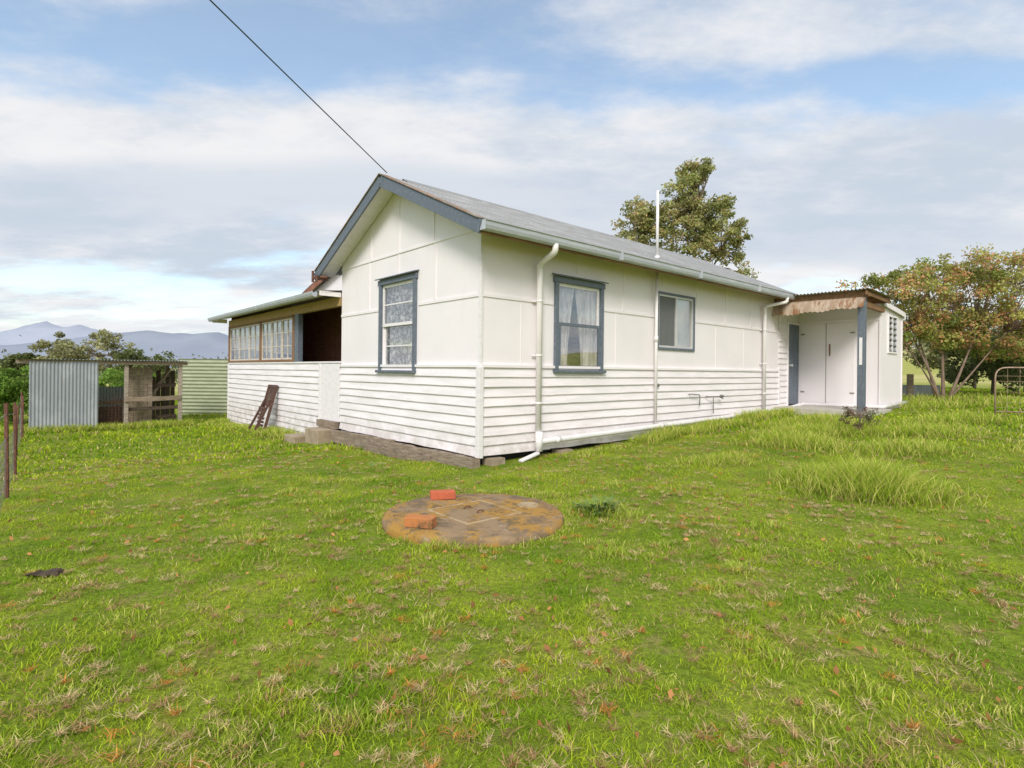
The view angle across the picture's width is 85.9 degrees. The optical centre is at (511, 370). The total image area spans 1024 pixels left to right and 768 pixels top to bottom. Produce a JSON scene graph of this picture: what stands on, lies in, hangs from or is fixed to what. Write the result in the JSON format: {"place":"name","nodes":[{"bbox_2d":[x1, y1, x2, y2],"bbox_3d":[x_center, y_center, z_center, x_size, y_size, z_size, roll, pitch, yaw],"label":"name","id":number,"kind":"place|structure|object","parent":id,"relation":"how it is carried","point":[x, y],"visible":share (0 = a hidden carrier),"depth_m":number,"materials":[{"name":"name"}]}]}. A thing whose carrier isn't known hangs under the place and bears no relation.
{"place":"outdoors","nodes":[
{"label":"outdoors","id":0,"kind":"place"},
{"bbox_2d":[0,321,113,344],"bbox_3d":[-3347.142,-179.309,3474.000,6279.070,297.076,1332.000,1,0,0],"label":"mountain range","id":1,"kind":"structure","parent":0,"point":[36,332],"depth_m":3434.33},
{"bbox_2d":[0,330,227,367],"bbox_3d":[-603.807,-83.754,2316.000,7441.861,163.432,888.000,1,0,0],"label":"hill range","id":2,"kind":"structure","parent":0,"point":[212,345],"depth_m":2226.86,"materials":[{"name":"blue"}]},
{"bbox_2d":[0,351,1023,767],"bbox_3d":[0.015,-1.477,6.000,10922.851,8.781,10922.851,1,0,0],"label":"ground","id":3,"kind":"structure","parent":0,"point":[1010,635],"depth_m":2.96,"materials":[{"name":"green plant"}]},
{"bbox_2d":[4,403,8,497],"bbox_3d":[-5.425,0.959,5.917,0.058,1.221,0.044,0,0,0],"label":"fence post","id":4,"kind":"object","parent":3,"relation":"on","point":[6,424],"visible":0.57,"depth_m":5.90,"materials":[{"name":"wood"}]},
{"bbox_2d":[0,365,28,423],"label":"shrub","id":5,"kind":"object","parent":3,"relation":"on","point":[10,393],"visible":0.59,"depth_m":15.82,"materials":[{"name":"green plant"}]},
{"bbox_2d":[13,405,16,474],"bbox_3d":[-7.322,1.124,8.117,0.039,1.220,0.044,-1,0,0],"label":"fence post","id":6,"kind":"object","parent":3,"relation":"on","point":[15,439],"visible":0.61,"depth_m":8.10,"materials":[{"name":"wood"}]},
{"bbox_2d":[16,405,18,441],"bbox_3d":[-8.299,1.192,9.217,0.058,1.221,0.044,1,0,0],"label":"fence post","id":7,"kind":"object","parent":3,"relation":"on","point":[17,407],"visible":0.39,"depth_m":9.21,"materials":[{"name":"wood"}]},
{"bbox_2d":[0,352,44,383],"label":"paddock tree","id":8,"kind":"object","parent":3,"relation":"on","point":[9,361],"visible":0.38,"depth_m":59.16,"materials":[{"name":"green plant"}]},
{"bbox_2d":[21,396,23,437],"bbox_3d":[-11.212,1.186,12.617,0.038,1.220,0.044,1,0,0],"label":"fence post","id":9,"kind":"object","parent":3,"relation":"on","point":[22,425],"visible":0.64,"depth_m":12.60,"materials":[{"name":"wood"}]},
{"bbox_2d":[0,397,21,507],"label":"wire fence","id":10,"kind":"object","parent":9,"relation":"attached to","point":[4,455],"visible":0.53,"depth_m":5.88,"materials":[{"name":"metal"}]},
{"bbox_2d":[25,568,63,576],"bbox_3d":[-2.883,1.246,3.396,0.182,0.034,0.088,1,0,-9],"label":"wood chunk","id":11,"kind":"object","parent":3,"relation":"on","point":[55,571],"visible":1,"depth_m":3.39,"materials":[{"name":"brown wood"}]},
{"bbox_2d":[26,328,138,381],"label":"paddock tree","id":12,"kind":"object","parent":3,"relation":"on","point":[64,349],"visible":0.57,"depth_m":58.82,"materials":[{"name":"green plant"}]},
{"bbox_2d":[15,358,187,429],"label":"shed","id":13,"kind":"structure","parent":3,"relation":"on","point":[68,392],"depth_m":14.94,"materials":[{"name":"metal"}]},
{"bbox_2d":[98,367,155,396],"bbox_3d":[-17.585,0.679,25.168,3.070,1.929,2.642,1,0,37],"label":"shrub","id":14,"kind":"object","parent":3,"relation":"on","point":[110,376],"visible":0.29,"depth_m":24.43,"materials":[{"name":"green plant"}]},
{"bbox_2d":[113,347,178,382],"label":"paddock tree","id":15,"kind":"object","parent":3,"relation":"on","point":[129,353],"visible":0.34,"depth_m":59.49,"materials":[{"name":"green plant"}]},
{"bbox_2d":[179,359,227,414],"bbox_3d":[-9.707,0.638,19.999,4.800,2.100,0.046,1,0,0],"label":"corrugated fence","id":16,"kind":"object","parent":3,"relation":"on","point":[204,386],"visible":0.23,"depth_m":20.00,"materials":[{"name":"green metal"}]},
{"bbox_2d":[248,384,277,430],"bbox_3d":[-6.038,0.934,13.345,0.577,1.181,0.705,1,0,-41],"label":"folding chair","id":17,"kind":"object","parent":3,"relation":"on","point":[268,401],"visible":0.97,"depth_m":13.31,"materials":[{"name":"brown wood"}]},
{"bbox_2d":[284,433,304,443],"bbox_3d":[-4.380,1.439,11.335,0.420,0.250,0.550,1,0,-41],"label":"concrete step","id":18,"kind":"object","parent":3,"relation":"on","point":[295,438],"visible":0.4,"depth_m":11.13,"materials":[{"name":"beige concrete"}]},
{"bbox_2d":[305,427,332,444],"bbox_3d":[-3.837,1.325,10.947,0.320,0.350,0.650,1,0,-41],"label":"concrete step","id":19,"kind":"object","parent":3,"relation":"on","point":[316,435],"visible":0.61,"depth_m":10.74,"materials":[{"name":"beige concrete"}]},
{"bbox_2d":[1,334,921,383],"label":"distant woods","id":20,"kind":"object","parent":3,"relation":"on","point":[149,358],"visible":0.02,"depth_m":107.58,"materials":[{"name":"green plant"}]},
{"bbox_2d":[381,493,563,548],"bbox_3d":[-0.308,1.295,4.734,1.563,0.227,1.555,1,0,-41],"label":"septic cover","id":21,"kind":"object","parent":3,"relation":"on","point":[494,520],"visible":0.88,"depth_m":4.49,"materials":[{"name":"concrete"}]},
{"bbox_2d":[404,514,436,528],"bbox_3d":[-0.713,1.173,4.290,0.235,0.079,0.112,1,0,14],"label":"brick","id":22,"kind":"object","parent":21,"relation":"on","point":[420,521],"visible":1,"depth_m":4.25,"materials":[{"name":"brick"}]},
{"bbox_2d":[430,489,455,499],"bbox_3d":[-0.657,1.174,5.219,0.237,0.077,0.116,1,0,-12],"label":"brick","id":23,"kind":"object","parent":21,"relation":"on","point":[444,494],"visible":1,"depth_m":5.17,"materials":[{"name":"orange brick"}]},
{"bbox_2d":[5,438,1023,767],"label":"fallen leaves","id":24,"kind":"object","parent":3,"relation":"on","point":[671,694],"visible":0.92,"depth_m":2.70,"materials":[{"name":"brown plant"}]},
{"bbox_2d":[207,173,907,468],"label":"cottage","id":25,"kind":"structure","parent":3,"relation":"on","point":[415,321],"depth_m":9.70,"materials":[{"name":"paint"}]},
{"bbox_2d":[230,327,238,360],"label":"veranda window","id":26,"kind":"structure","parent":25,"relation":"in","point":[234,332],"depth_m":16.40,"materials":[{"name":"clear glass"}]},
{"bbox_2d":[239,326,248,360],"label":"veranda window","id":27,"kind":"structure","parent":25,"relation":"in","point":[243,331],"depth_m":15.62,"materials":[{"name":"glass"}]},
{"bbox_2d":[249,324,258,359],"bbox_3d":[-6.961,-0.768,14.919,0.042,0.970,0.930,1,0,-41],"label":"veranda window","id":28,"kind":"structure","parent":25,"relation":"in","point":[253,329],"depth_m":14.98,"materials":[{"name":"glass"}]},
{"bbox_2d":[228,314,294,362],"bbox_3d":[-6.787,-0.766,14.732,0.110,1.090,5.520,1,0,-41],"label":"veranda window frame","id":29,"kind":"structure","parent":25,"relation":"in","point":[290,316],"depth_m":14.44,"materials":[{"name":"wood"}]},
{"bbox_2d":[262,321,271,359],"bbox_3d":[-6.306,-0.761,14.176,0.042,0.970,0.730,1,0,-41],"label":"veranda window","id":30,"kind":"structure","parent":25,"relation":"in","point":[267,326],"depth_m":14.17,"materials":[{"name":"glass"}]},
{"bbox_2d":[271,320,281,359],"bbox_3d":[-5.806,-0.756,13.610,0.042,0.970,0.720,1,0,-41],"label":"veranda window","id":31,"kind":"structure","parent":25,"relation":"in","point":[276,340],"depth_m":13.60,"materials":[{"name":"glass"}]},
{"bbox_2d":[227,361,340,421],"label":"trim","id":32,"kind":"structure","parent":25,"relation":"in","point":[329,376],"depth_m":11.24,"materials":[{"name":"white paint"}]},
{"bbox_2d":[282,318,291,359],"bbox_3d":[-5.307,-0.751,13.044,0.042,0.970,0.730,1,0,-41],"label":"veranda window","id":33,"kind":"structure","parent":25,"relation":"in","point":[286,323],"depth_m":13.04,"materials":[{"name":"glass"}]},
{"bbox_2d":[209,0,386,172],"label":"power line","id":34,"kind":"object","parent":25,"relation":"attached to","point":[291,79],"visible":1,"depth_m":6.59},
{"bbox_2d":[375,269,418,372],"bbox_3d":[-1.892,-0.784,9.176,0.221,1.639,1.300,1,0,-41],"label":"window","id":35,"kind":"structure","parent":25,"relation":"in","point":[400,330],"depth_m":9.25,"materials":[{"name":"blue paint"}]},
{"bbox_2d":[552,273,608,372],"bbox_3d":[1.065,-0.728,8.831,1.250,1.529,0.221,1,0,-41],"label":"window","id":36,"kind":"structure","parent":25,"relation":"in","point":[564,287],"depth_m":8.94,"materials":[{"name":"blue paint"}]},
{"bbox_2d":[658,291,694,351],"bbox_3d":[3.159,-0.937,10.706,1.310,1.090,0.130,1,0,-41],"label":"window","id":37,"kind":"structure","parent":25,"relation":"in","point":[674,331],"depth_m":10.66,"materials":[{"name":"grey glass"}]},
{"bbox_2d":[788,324,798,403],"bbox_3d":[7.328,-0.163,14.287,0.700,2.060,0.150,1,0,-41],"label":"door","id":38,"kind":"structure","parent":25,"relation":"in","point":[793,329],"depth_m":14.32,"materials":[{"name":"blue paint"}]},
{"bbox_2d":[800,324,825,402],"bbox_3d":[7.813,-0.183,14.289,0.025,2.050,0.600,1,0,-41],"label":"cupboard door","id":39,"kind":"structure","parent":25,"relation":"in","point":[813,336],"depth_m":14.28,"materials":[{"name":"paint"}]},
{"bbox_2d":[826,322,854,403],"bbox_3d":[8.236,-0.179,13.809,0.025,2.050,0.640,1,0,-41],"label":"cupboard door","id":40,"kind":"structure","parent":25,"relation":"in","point":[840,365],"depth_m":13.80,"materials":[{"name":"paint"}]},
{"bbox_2d":[887,315,897,353],"bbox_3d":[9.534,-0.900,13.805,0.790,0.940,0.060,1,0,-41],"label":"louvre window","id":41,"kind":"structure","parent":25,"relation":"in","point":[891,337],"depth_m":13.79,"materials":[{"name":"white glass"}]},
{"bbox_2d":[570,495,627,515],"bbox_3d":[0.796,1.225,4.984,0.471,0.140,0.497,1,0,43],"label":"thistle plant","id":42,"kind":"object","parent":3,"relation":"on","point":[595,504],"visible":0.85,"depth_m":4.96,"materials":[{"name":"green plant"}]},
{"bbox_2d":[611,156,760,278],"bbox_3d":[7.659,-4.389,25.024,7.284,10.736,3.114,1,0,0],"label":"gum tree","id":43,"kind":"object","parent":3,"relation":"on","point":[702,222],"visible":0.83,"depth_m":24.58,"materials":[{"name":"green plant"}]},
{"bbox_2d":[838,405,880,430],"bbox_3d":[5.724,0.821,9.075,0.603,0.509,0.500,1,0,37],"label":"weed bush","id":44,"kind":"object","parent":3,"relation":"on","point":[860,415],"visible":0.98,"depth_m":9.09,"materials":[{"name":"grey plant"}]},
{"bbox_2d":[906,374,913,397],"bbox_3d":[12.295,0.581,17.000,0.178,0.950,0.178,1,0,0],"label":"timber post","id":45,"kind":"object","parent":3,"relation":"on","point":[910,385],"visible":0.66,"depth_m":16.94,"materials":[{"name":"brown wood"}]},
{"bbox_2d":[902,385,939,396],"bbox_3d":[12.843,0.764,17.599,1.700,0.620,0.026,1,0,0],"label":"corrugated sheet","id":46,"kind":"object","parent":3,"relation":"on","point":[922,389],"visible":0.25,"depth_m":17.60,"materials":[{"name":"grey metal"}]},
{"bbox_2d":[835,243,1023,400],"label":"crepe myrtle","id":47,"kind":"object","parent":3,"relation":"on","point":[922,322],"visible":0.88,"depth_m":15.03,"materials":[{"name":"green plant"}]},
{"bbox_2d":[903,330,1020,388],"bbox_3d":[20.969,-0.558,24.904,5.354,3.017,4.643,1,0,-34],"label":"shrub","id":48,"kind":"object","parent":3,"relation":"on","point":[931,358],"visible":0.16,"depth_m":25.43,"materials":[{"name":"green plant"}]},
{"bbox_2d":[925,327,1023,394],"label":"shrub","id":49,"kind":"object","parent":3,"relation":"on","point":[952,372],"visible":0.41,"depth_m":18.09,"materials":[{"name":"green plant"}]},
{"bbox_2d":[964,321,1023,391],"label":"shrub","id":50,"kind":"object","parent":3,"relation":"on","point":[1016,363],"visible":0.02,"depth_m":19.57,"materials":[{"name":"green plant"}]},
{"bbox_2d":[994,367,1023,414],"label":"farm gate","id":51,"kind":"structure","parent":3,"relation":"on","point":[995,407],"depth_m":10.95,"materials":[{"name":"silver metal"}]},
{"bbox_2d":[0,390,1023,767],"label":"tall grass","id":52,"kind":"structure","parent":0,"point":[878,482],"depth_m":5.43,"materials":[{"name":"green plant"}]},
{"bbox_2d":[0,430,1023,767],"bbox_3d":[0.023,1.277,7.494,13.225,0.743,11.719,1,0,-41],"label":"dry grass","id":53,"kind":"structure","parent":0,"point":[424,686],"depth_m":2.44,"materials":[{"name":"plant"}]},
{"bbox_2d":[0,387,1023,481],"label":"grass","id":54,"kind":"structure","parent":0,"point":[984,391],"depth_m":11.04,"materials":[{"name":"green plant"}]},
{"bbox_2d":[0,0,1023,350],"label":"sky","id":55,"kind":"structure","parent":0,"point":[160,172],"materials":[{"name":"blue"}]}
]}

